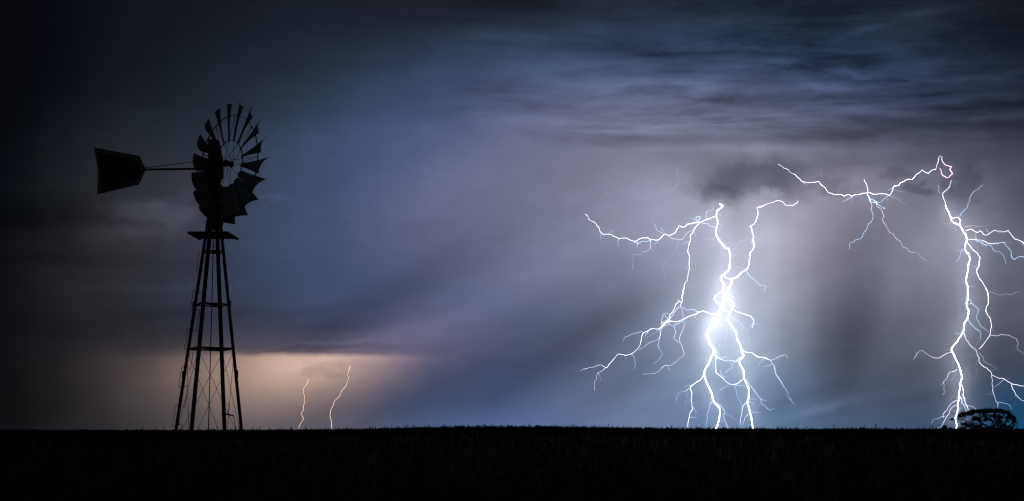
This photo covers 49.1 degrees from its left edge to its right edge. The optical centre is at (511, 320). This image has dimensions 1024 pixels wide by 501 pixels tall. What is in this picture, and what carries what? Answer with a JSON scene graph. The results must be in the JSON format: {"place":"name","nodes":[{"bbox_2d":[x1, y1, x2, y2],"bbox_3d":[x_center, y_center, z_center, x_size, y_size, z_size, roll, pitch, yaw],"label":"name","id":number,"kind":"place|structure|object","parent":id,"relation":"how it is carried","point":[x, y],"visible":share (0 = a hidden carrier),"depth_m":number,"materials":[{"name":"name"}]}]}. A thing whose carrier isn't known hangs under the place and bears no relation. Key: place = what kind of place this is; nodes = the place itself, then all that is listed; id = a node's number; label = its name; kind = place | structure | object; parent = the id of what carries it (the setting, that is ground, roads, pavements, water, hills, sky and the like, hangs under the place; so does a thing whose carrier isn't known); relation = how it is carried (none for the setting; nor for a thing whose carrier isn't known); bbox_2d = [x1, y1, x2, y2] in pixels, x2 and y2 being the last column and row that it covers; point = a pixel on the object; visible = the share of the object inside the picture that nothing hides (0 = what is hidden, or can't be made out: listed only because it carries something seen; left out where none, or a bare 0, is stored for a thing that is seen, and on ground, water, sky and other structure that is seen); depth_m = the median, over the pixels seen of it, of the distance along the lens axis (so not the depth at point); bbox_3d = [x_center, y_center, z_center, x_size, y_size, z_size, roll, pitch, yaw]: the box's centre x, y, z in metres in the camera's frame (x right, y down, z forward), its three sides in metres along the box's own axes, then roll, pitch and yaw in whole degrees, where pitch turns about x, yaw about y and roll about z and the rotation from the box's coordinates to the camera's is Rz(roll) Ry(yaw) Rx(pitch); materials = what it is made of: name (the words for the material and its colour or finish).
{"place":"outdoors","nodes":[
{"label":"outdoors","id":0,"kind":"place"},
{"bbox_2d":[0,0,1023,429],"bbox_3d":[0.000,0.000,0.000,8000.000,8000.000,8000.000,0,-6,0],"label":"sky","id":1,"kind":"structure","parent":0,"point":[764,214],"depth_m":3851.49,"materials":[{"name":"blue"}]},
{"bbox_3d":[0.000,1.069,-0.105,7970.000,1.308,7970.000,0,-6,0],"label":"ground","id":2,"kind":"structure","parent":0,"visible":0},
{"bbox_2d":[94,102,268,434],"bbox_3d":[-9.757,-1.402,34.159,5.515,10.751,2.629,-2,-6,20],"label":"windmill","id":3,"kind":"object","parent":2,"relation":"on","point":[218,202],"visible":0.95,"depth_m":34.11,"materials":[{"name":"metal"}]},
{"bbox_2d":[0,423,1023,500],"bbox_3d":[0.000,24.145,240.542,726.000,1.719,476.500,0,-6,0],"label":"crop field","id":4,"kind":"structure","parent":2,"relation":"on","point":[515,463],"depth_m":15.78,"materials":[{"name":"black plant"}]},
{"bbox_2d":[950,407,1018,428],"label":"tree","id":5,"kind":"object","parent":4,"relation":"on","point":[984,412],"visible":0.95,"depth_m":376.56,"materials":[{"name":"black plant"}]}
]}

